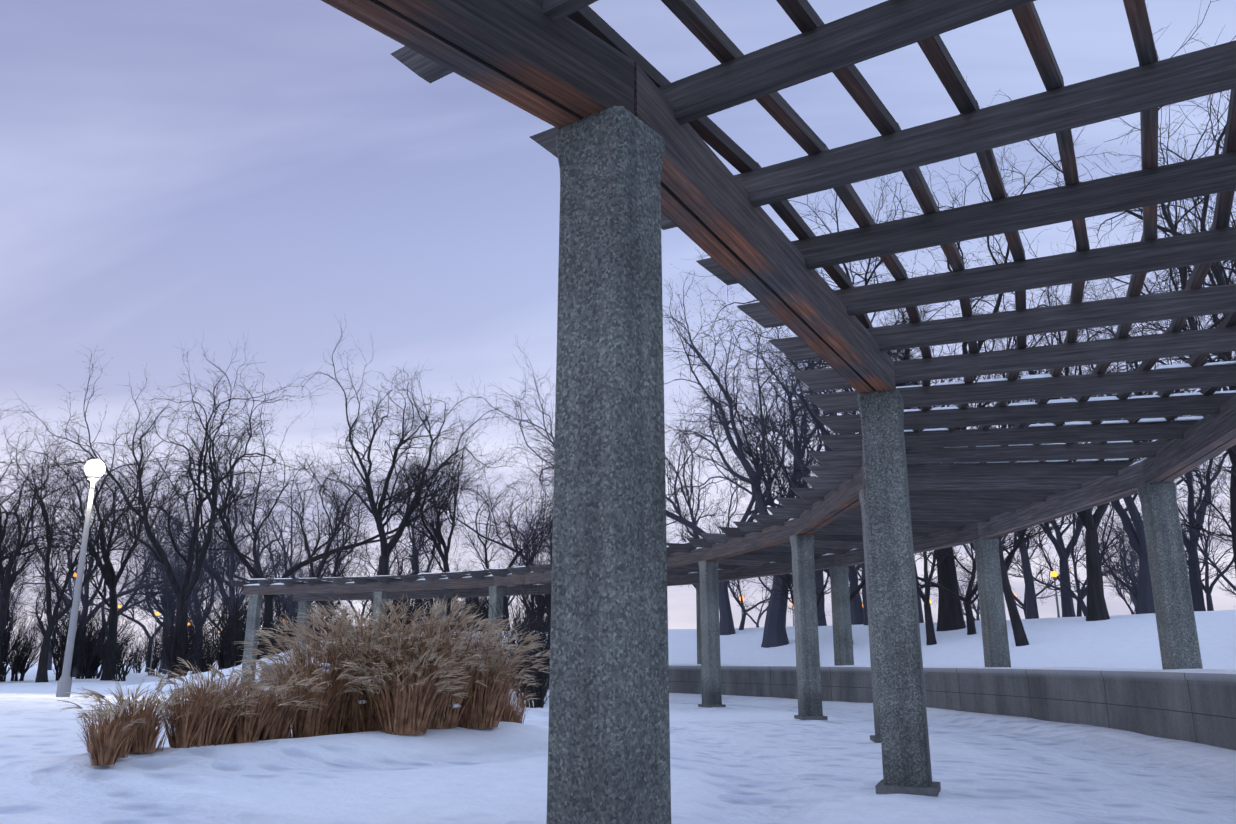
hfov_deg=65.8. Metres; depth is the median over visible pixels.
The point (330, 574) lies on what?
tree
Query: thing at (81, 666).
scrub
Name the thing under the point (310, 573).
tree
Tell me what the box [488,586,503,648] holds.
column
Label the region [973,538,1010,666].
column
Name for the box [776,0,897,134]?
purlin
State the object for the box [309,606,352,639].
scrub
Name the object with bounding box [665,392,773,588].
tree
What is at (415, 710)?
ornamental grass
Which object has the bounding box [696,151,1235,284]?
rafter
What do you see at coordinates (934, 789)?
footing
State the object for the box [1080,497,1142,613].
tree
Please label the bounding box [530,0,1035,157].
rafter
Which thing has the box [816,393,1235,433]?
rafter
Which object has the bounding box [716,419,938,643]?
tree
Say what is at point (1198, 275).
purlin
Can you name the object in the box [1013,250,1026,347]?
purlin
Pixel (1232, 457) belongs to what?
tree
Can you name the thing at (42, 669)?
tree
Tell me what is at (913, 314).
purlin
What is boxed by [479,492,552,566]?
tree
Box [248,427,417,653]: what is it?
tree
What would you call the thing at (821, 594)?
tree
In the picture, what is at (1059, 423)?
purlin
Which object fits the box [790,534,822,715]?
column
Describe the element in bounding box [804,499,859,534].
beam
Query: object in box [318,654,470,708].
snow grass
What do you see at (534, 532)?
tree
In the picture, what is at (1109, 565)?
tree
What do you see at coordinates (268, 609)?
tree
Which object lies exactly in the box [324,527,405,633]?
tree
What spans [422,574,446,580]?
rafter
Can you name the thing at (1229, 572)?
tree
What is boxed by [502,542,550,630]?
scrub
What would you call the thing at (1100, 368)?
purlin
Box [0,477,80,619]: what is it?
tree
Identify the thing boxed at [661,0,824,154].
purlin
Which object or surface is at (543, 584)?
roof snow
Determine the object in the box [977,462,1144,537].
beam
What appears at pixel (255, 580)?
purlin
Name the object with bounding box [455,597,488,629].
scrub
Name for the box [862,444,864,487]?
beam
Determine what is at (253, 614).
column
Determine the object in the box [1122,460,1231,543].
tree
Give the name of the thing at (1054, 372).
purlin
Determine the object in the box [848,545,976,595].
tree
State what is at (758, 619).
tree
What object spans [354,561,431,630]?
scrub
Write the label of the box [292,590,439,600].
beam
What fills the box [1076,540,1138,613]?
tree
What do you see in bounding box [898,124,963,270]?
purlin
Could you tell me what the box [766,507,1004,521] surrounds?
rafter
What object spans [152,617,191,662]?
scrub
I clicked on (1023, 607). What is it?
tree
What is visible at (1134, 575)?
tree
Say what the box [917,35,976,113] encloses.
purlin
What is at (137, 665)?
scrub
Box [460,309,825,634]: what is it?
tree
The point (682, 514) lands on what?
tree
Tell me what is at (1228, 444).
beam
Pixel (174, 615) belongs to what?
tree
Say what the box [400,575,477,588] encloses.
rafter
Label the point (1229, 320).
purlin
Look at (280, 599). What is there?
tree
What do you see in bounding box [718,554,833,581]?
beam
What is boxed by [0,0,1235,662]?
sky
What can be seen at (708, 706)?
footing
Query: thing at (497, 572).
rafter
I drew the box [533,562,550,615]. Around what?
scrub
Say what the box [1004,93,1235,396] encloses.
tree
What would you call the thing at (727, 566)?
rafter
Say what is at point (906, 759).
column
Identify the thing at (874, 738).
footing
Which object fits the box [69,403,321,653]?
tree
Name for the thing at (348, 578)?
purlin
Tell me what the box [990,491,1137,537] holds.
beam
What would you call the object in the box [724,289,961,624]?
tree
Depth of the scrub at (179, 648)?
53.86 m
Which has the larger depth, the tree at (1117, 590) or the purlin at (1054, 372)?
the tree at (1117, 590)
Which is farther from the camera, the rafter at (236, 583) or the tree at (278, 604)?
the tree at (278, 604)
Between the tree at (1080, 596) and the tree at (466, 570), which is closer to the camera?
the tree at (1080, 596)
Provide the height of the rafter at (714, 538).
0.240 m
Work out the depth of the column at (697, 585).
34.46 m
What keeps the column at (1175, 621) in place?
on the retaining wall at (1200, 708)
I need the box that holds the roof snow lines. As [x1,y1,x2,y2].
[248,361,1235,582]
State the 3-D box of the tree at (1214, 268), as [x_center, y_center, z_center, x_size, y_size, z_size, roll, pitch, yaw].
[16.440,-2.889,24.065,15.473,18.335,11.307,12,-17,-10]
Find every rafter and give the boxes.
[229,580,292,594]
[258,579,278,586]
[282,579,306,585]
[305,579,332,585]
[331,578,353,584]
[352,577,426,591]
[375,576,451,590]
[391,0,597,82]
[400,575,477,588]
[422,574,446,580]
[444,572,534,586]
[468,571,551,584]
[489,569,510,576]
[507,567,531,574]
[528,565,551,572]
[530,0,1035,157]
[661,40,1235,229]
[667,543,826,558]
[667,548,791,562]
[667,566,698,571]
[667,570,689,575]
[683,564,749,569]
[686,538,851,553]
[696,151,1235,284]
[700,533,863,548]
[718,559,769,565]
[719,527,913,541]
[733,521,945,536]
[737,226,1235,327]
[751,514,977,529]
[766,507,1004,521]
[768,284,1235,360]
[775,498,1031,511]
[790,488,1066,501]
[791,326,1235,390]
[802,476,1101,490]
[805,364,1235,412]
[806,461,1136,479]
[808,441,1169,466]
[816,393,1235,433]
[817,420,1199,450]
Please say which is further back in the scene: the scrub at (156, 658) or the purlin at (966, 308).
the scrub at (156, 658)
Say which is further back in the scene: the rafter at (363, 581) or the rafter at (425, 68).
the rafter at (363, 581)
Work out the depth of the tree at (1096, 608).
36.04 m
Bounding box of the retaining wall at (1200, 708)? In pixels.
[260,665,1235,750]
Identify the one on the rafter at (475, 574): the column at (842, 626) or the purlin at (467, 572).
the purlin at (467, 572)
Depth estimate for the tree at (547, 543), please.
58.92 m
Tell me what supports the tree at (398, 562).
on the snow ground at (750, 760)
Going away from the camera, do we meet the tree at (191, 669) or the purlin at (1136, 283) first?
the purlin at (1136, 283)
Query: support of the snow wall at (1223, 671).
on the retaining wall at (1200, 708)
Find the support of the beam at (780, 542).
on the column at (710, 649)
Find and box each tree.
[0,332,333,678]
[0,401,144,658]
[0,413,185,681]
[0,440,292,676]
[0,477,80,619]
[1,398,208,680]
[2,439,167,621]
[3,556,40,643]
[9,569,39,622]
[10,621,43,669]
[18,558,101,669]
[22,578,121,637]
[32,523,224,671]
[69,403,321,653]
[82,453,262,675]
[87,507,217,673]
[108,441,297,673]
[114,516,210,672]
[117,563,264,635]
[123,515,246,626]
[132,553,229,670]
[139,375,511,659]
[151,428,401,650]
[191,521,274,634]
[198,552,268,634]
[217,552,289,628]
[219,477,363,639]
[241,576,328,629]
[243,516,376,636]
[244,564,298,633]
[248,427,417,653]
[267,528,360,637]
[276,598,315,639]
[295,314,530,629]
[296,539,376,632]
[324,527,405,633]
[345,502,463,617]
[358,439,502,629]
[364,411,501,630]
[396,435,553,630]
[399,563,430,613]
[433,453,553,630]
[443,510,548,605]
[449,550,488,606]
[456,462,552,621]
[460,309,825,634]
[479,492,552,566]
[482,365,678,491]
[509,396,555,556]
[663,181,968,647]
[664,345,937,624]
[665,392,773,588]
[666,480,718,545]
[671,145,1119,630]
[672,501,848,629]
[701,508,789,592]
[709,327,940,625]
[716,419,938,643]
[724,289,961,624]
[729,573,824,626]
[730,490,855,624]
[742,274,988,486]
[749,570,863,618]
[768,255,1117,538]
[775,461,964,644]
[787,397,1100,634]
[793,187,1109,645]
[810,323,990,622]
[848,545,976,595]
[908,397,1136,570]
[922,552,980,620]
[943,229,1235,620]
[955,518,1115,618]
[959,0,1235,454]
[963,271,1231,613]
[963,499,1180,615]
[963,535,1020,563]
[967,339,1063,618]
[998,374,1206,616]
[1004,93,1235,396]
[1004,512,1135,616]
[1037,273,1230,610]
[1055,198,1235,572]
[1059,499,1233,600]
[1063,507,1230,599]
[1070,501,1187,613]
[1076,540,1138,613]
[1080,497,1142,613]
[1098,508,1220,597]
[1100,203,1235,478]
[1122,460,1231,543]
[1132,453,1235,594]
[1178,459,1234,610]
[1216,546,1235,584]
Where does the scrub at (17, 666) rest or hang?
on the snow ground at (750, 760)
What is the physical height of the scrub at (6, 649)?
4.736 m
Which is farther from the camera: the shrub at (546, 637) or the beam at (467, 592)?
the beam at (467, 592)
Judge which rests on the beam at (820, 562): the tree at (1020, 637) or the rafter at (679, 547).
the rafter at (679, 547)
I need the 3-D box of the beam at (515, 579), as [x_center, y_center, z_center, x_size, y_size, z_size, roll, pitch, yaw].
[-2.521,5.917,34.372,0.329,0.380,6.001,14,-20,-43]
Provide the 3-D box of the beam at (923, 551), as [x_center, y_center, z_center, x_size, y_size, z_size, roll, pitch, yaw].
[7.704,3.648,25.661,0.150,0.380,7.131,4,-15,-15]
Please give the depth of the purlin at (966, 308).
9.36 m
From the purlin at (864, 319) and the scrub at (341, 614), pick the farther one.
the scrub at (341, 614)
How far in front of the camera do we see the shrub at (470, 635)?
30.84 m
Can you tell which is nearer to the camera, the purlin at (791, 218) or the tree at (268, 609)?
the purlin at (791, 218)
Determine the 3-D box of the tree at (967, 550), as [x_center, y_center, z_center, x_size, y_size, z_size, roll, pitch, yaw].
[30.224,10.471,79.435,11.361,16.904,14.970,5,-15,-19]
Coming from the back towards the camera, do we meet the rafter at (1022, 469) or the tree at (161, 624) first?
the tree at (161, 624)
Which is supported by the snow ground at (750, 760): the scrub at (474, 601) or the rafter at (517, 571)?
the scrub at (474, 601)
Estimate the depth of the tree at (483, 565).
124.56 m
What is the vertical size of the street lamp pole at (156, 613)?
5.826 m
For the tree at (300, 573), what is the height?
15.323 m
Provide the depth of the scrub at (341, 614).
84.18 m
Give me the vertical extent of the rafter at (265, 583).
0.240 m
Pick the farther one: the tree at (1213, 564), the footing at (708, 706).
the tree at (1213, 564)
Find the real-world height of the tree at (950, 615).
22.099 m
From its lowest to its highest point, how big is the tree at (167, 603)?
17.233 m
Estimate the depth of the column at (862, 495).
15.31 m
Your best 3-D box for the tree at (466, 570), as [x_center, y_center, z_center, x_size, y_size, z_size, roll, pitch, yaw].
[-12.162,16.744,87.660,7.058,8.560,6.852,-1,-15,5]
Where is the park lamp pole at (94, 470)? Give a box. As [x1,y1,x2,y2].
[56,459,104,696]
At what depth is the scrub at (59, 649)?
63.59 m
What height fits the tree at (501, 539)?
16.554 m
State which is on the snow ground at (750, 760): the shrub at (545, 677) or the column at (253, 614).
the shrub at (545, 677)
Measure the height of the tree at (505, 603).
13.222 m
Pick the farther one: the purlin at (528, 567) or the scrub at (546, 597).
the scrub at (546, 597)
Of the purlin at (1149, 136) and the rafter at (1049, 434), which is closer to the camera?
the purlin at (1149, 136)
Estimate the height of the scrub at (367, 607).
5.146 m
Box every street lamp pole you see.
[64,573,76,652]
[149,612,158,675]
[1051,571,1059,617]
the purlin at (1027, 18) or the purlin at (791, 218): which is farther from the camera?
the purlin at (791, 218)
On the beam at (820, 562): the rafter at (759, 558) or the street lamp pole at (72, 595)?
the rafter at (759, 558)
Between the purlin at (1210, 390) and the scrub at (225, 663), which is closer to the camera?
the purlin at (1210, 390)
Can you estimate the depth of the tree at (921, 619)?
55.10 m
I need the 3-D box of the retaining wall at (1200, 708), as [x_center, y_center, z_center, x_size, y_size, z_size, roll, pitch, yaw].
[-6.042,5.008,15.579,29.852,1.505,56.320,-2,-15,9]
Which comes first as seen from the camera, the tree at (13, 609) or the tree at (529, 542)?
the tree at (529, 542)
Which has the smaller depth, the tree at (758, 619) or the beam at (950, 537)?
the beam at (950, 537)
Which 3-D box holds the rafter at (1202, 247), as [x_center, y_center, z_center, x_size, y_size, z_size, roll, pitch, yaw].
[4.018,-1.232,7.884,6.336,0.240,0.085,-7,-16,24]
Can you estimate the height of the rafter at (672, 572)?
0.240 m
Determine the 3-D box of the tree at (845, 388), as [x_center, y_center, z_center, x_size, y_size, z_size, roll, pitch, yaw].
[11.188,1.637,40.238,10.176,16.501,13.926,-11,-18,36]
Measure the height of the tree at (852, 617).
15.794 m
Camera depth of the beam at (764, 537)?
24.02 m
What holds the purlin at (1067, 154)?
on the rafter at (1204, 176)
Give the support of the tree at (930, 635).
on the snow ground at (750, 760)
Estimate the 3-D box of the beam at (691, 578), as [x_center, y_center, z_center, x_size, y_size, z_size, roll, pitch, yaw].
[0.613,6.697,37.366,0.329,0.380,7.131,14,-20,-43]
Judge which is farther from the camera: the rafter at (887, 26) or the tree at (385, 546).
the tree at (385, 546)
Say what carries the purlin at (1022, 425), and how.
on the rafter at (1049, 434)
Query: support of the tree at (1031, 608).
on the snow ground at (750, 760)
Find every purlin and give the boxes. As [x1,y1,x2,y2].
[243,579,269,581]
[269,578,319,580]
[320,577,368,579]
[369,575,415,578]
[416,572,461,576]
[462,568,506,573]
[507,564,550,570]
[567,6,756,172]
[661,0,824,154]
[757,162,850,288]
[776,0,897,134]
[825,144,905,279]
[850,279,872,327]
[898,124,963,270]
[905,270,930,357]
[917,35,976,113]
[922,354,931,410]
[957,260,977,352]
[960,349,978,407]
[969,402,998,446]
[976,100,1024,260]
[998,342,1026,405]
[1001,399,1045,445]
[1011,2,1063,90]
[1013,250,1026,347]
[1034,396,1077,444]
[1038,337,1066,403]
[1056,80,1088,250]
[1066,239,1089,342]
[1066,394,1127,443]
[1078,332,1117,401]
[1100,391,1160,442]
[1117,233,1157,337]
[1119,327,1169,398]
[1123,0,1157,65]
[1123,439,1166,460]
[1133,389,1205,441]
[1139,50,1157,240]
[1160,321,1223,396]
[1169,221,1227,332]
[1202,356,1235,394]
[1213,88,1235,228]
[1223,312,1235,326]
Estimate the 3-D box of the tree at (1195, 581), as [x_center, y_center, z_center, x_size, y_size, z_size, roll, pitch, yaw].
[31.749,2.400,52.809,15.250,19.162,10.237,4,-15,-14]
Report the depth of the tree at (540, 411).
70.27 m
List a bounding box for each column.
[241,594,262,687]
[294,601,309,662]
[371,592,387,655]
[434,598,447,632]
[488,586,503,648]
[546,106,670,823]
[695,583,700,663]
[698,560,721,704]
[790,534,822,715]
[829,566,853,665]
[857,389,931,786]
[859,488,880,737]
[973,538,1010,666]
[1137,482,1202,669]
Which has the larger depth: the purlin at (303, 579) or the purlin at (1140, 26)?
the purlin at (303, 579)
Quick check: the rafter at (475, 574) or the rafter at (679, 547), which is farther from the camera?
the rafter at (475, 574)
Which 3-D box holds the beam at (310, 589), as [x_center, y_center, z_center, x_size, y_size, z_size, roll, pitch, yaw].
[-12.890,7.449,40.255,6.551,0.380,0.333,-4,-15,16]
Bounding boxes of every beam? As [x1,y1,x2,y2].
[243,582,378,594]
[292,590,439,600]
[321,0,633,128]
[378,576,493,591]
[439,584,551,597]
[493,570,551,585]
[634,63,895,392]
[667,548,702,567]
[667,572,699,585]
[703,519,794,560]
[711,539,789,560]
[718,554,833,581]
[794,468,862,534]
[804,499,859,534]
[833,523,978,566]
[843,541,972,566]
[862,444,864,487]
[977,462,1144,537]
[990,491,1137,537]
[1142,395,1235,482]
[1160,436,1235,481]
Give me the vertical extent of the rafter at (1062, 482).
0.240 m
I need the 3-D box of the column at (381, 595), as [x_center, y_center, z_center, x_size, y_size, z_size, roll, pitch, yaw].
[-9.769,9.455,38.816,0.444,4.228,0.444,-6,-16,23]
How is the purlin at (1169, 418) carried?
on the rafter at (1049, 434)
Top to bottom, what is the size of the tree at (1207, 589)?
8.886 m
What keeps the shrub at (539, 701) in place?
on the snow ground at (750, 760)
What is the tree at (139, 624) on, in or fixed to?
on the snow ground at (750, 760)
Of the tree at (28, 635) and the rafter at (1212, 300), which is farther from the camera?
the tree at (28, 635)
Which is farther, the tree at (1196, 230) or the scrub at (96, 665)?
the scrub at (96, 665)
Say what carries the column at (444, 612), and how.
on the retaining wall at (1200, 708)
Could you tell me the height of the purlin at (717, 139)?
0.090 m
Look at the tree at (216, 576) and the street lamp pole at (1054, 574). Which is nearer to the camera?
the street lamp pole at (1054, 574)
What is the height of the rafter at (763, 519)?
0.240 m
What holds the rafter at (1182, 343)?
on the beam at (1205, 435)
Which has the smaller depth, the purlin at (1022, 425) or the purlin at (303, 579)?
the purlin at (1022, 425)
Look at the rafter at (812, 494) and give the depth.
18.85 m
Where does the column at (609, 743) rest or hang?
on the footing
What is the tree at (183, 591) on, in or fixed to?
on the snow ground at (750, 760)
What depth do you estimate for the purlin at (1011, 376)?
11.54 m
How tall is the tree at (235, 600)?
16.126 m
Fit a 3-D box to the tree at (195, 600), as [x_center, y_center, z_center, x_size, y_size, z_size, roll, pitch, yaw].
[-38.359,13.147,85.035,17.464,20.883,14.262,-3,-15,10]
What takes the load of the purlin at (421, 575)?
on the rafter at (428, 577)
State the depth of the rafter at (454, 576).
37.19 m
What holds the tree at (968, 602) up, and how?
on the snow ground at (750, 760)
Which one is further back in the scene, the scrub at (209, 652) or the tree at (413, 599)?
the scrub at (209, 652)
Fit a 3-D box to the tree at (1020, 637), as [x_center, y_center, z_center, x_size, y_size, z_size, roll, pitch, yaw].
[13.364,0.329,34.672,14.396,16.526,8.968,10,-14,-33]
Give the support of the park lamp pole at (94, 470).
on the snow ground at (750, 760)
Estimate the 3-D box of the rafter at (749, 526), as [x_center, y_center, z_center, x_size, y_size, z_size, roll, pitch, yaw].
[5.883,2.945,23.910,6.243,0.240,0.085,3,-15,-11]
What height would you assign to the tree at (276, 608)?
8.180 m
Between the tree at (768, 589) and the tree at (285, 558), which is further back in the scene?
the tree at (285, 558)
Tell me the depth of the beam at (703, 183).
6.76 m
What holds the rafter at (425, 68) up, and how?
on the beam at (570, 64)
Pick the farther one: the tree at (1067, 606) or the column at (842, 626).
the tree at (1067, 606)
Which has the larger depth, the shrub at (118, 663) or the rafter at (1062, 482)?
the shrub at (118, 663)
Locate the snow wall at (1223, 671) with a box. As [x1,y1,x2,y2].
[266,663,1235,673]
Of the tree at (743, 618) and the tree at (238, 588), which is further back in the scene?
the tree at (238, 588)
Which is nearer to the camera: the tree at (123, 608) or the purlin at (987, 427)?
the purlin at (987, 427)
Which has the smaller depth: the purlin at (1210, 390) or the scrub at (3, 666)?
the purlin at (1210, 390)
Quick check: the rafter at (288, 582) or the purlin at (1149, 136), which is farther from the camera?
the rafter at (288, 582)
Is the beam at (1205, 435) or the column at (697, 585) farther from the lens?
the column at (697, 585)
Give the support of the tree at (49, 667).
on the snow ground at (750, 760)
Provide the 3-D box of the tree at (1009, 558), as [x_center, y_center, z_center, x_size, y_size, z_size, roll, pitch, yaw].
[16.869,3.849,38.751,11.520,10.140,10.530,7,-16,-27]
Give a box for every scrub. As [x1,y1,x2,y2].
[0,591,44,681]
[0,626,13,664]
[4,608,53,680]
[19,597,107,680]
[54,592,146,678]
[58,607,128,678]
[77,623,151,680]
[104,622,140,669]
[120,620,170,674]
[128,644,147,672]
[144,594,212,677]
[146,597,226,672]
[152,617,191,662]
[192,622,219,672]
[193,631,215,671]
[198,596,266,668]
[199,586,272,669]
[206,596,271,668]
[232,594,326,654]
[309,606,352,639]
[325,603,356,633]
[351,600,402,627]
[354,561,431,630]
[407,598,451,627]
[452,597,488,630]
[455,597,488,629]
[458,596,511,630]
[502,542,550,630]
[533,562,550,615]
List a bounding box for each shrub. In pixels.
[386,600,481,636]
[445,614,491,655]
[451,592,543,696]
[458,576,550,707]
[507,585,550,700]
[513,590,550,681]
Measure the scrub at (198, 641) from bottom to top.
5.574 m
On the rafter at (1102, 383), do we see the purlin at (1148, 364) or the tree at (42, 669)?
the purlin at (1148, 364)
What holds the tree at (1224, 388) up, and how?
on the snow ground at (750, 760)
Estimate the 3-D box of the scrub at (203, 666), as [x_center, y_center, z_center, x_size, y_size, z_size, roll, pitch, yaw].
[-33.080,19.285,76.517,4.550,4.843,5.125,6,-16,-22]
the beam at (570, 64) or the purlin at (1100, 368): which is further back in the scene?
the purlin at (1100, 368)
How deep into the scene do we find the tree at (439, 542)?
60.19 m
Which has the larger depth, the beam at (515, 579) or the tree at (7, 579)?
the tree at (7, 579)
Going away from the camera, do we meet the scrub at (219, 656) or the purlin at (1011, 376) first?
the purlin at (1011, 376)
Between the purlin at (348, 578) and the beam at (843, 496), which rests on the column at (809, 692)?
the beam at (843, 496)
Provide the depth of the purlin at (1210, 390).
12.06 m
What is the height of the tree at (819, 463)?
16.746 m
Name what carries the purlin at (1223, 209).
on the rafter at (1204, 176)
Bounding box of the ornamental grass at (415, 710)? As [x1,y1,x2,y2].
[73,609,535,765]
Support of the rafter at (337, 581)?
on the beam at (428, 594)
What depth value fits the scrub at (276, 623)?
65.66 m
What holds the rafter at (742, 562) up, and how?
on the beam at (820, 562)
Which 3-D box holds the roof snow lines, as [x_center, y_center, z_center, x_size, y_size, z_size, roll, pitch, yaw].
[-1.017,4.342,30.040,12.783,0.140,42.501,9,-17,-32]
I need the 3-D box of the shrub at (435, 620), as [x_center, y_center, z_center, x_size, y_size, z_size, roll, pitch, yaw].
[-6.341,8.359,33.090,3.566,3.796,4.017,3,-15,-10]
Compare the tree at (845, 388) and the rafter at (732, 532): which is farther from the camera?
the tree at (845, 388)
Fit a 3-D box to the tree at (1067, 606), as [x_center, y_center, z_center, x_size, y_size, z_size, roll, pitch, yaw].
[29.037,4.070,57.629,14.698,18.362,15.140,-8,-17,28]
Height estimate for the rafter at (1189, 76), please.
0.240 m
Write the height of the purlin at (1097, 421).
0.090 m
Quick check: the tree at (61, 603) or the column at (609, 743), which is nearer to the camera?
the column at (609, 743)
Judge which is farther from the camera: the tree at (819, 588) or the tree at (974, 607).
the tree at (974, 607)
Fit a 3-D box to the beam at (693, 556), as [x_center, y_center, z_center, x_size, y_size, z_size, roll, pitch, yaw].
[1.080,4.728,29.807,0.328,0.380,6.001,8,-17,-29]
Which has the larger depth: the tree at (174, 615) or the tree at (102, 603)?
the tree at (174, 615)
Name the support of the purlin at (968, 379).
on the rafter at (1102, 383)
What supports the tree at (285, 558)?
on the snow ground at (750, 760)
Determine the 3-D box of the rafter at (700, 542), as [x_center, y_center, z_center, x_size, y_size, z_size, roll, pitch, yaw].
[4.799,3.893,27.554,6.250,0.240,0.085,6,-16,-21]
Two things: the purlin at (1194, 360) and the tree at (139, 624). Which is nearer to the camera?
the purlin at (1194, 360)
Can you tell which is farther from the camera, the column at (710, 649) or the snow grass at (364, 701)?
the column at (710, 649)
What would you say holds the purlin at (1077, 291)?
on the rafter at (1212, 300)
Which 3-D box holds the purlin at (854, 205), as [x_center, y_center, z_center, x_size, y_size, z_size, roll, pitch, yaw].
[1.955,-1.495,7.541,0.090,0.090,2.481,-8,-17,27]
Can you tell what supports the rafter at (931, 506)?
on the beam at (1129, 479)
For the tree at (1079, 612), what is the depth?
52.38 m
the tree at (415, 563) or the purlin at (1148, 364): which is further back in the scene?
the tree at (415, 563)
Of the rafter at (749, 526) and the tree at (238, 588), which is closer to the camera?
the rafter at (749, 526)
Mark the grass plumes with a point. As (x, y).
(290, 681)
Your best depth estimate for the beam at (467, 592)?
41.86 m
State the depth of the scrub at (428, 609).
58.17 m
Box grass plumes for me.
[56,594,549,730]
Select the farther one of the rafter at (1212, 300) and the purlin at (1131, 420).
the purlin at (1131, 420)
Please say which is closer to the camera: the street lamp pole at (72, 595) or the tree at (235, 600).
the street lamp pole at (72, 595)
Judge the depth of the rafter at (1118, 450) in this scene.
15.11 m
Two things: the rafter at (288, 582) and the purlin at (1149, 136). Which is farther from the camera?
the rafter at (288, 582)
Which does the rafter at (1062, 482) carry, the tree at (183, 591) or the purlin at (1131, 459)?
the purlin at (1131, 459)
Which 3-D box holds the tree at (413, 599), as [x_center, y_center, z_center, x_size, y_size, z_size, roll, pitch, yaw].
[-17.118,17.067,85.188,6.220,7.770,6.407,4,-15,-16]
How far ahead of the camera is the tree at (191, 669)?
124.63 m
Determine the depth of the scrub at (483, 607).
84.32 m
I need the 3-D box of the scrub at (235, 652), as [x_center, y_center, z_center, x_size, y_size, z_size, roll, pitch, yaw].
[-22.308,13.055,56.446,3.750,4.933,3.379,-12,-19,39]
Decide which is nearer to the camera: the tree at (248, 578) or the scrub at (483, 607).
the scrub at (483, 607)
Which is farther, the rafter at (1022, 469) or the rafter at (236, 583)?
the rafter at (236, 583)
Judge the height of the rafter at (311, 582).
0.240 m
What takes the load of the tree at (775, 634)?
on the snow ground at (750, 760)
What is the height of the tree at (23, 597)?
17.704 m
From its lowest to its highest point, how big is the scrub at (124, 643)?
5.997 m
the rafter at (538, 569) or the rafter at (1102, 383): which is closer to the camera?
the rafter at (1102, 383)
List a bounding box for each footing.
[698,704,725,707]
[794,715,827,719]
[870,735,880,742]
[875,779,940,796]
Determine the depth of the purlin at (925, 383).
11.79 m
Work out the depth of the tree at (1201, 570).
52.76 m
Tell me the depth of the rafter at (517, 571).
34.99 m
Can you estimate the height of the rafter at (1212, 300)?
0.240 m
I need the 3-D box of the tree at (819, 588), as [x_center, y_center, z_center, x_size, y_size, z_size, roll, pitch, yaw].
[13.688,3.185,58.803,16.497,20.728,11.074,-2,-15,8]
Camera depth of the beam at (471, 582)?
37.70 m
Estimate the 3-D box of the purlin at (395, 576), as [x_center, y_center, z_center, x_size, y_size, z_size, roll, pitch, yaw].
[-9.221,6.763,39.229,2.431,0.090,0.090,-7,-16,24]
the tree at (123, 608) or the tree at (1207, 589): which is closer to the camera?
the tree at (1207, 589)
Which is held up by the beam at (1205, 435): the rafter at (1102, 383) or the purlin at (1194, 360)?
the rafter at (1102, 383)
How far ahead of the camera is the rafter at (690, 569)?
33.59 m
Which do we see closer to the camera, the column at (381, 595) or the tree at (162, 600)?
the column at (381, 595)
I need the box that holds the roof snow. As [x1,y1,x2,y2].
[243,458,1145,585]
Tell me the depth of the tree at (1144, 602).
44.27 m
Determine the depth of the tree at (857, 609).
57.63 m
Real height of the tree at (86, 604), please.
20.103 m
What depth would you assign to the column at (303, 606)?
44.88 m
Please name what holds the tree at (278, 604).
on the snow ground at (750, 760)
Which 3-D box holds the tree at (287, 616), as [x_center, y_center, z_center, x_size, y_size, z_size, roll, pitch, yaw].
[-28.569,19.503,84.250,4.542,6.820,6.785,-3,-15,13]
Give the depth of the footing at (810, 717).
20.42 m
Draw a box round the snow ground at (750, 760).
[0,610,1235,823]
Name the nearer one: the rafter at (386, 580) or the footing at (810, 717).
the footing at (810, 717)
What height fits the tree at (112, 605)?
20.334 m
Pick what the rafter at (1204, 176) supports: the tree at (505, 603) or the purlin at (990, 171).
the purlin at (990, 171)

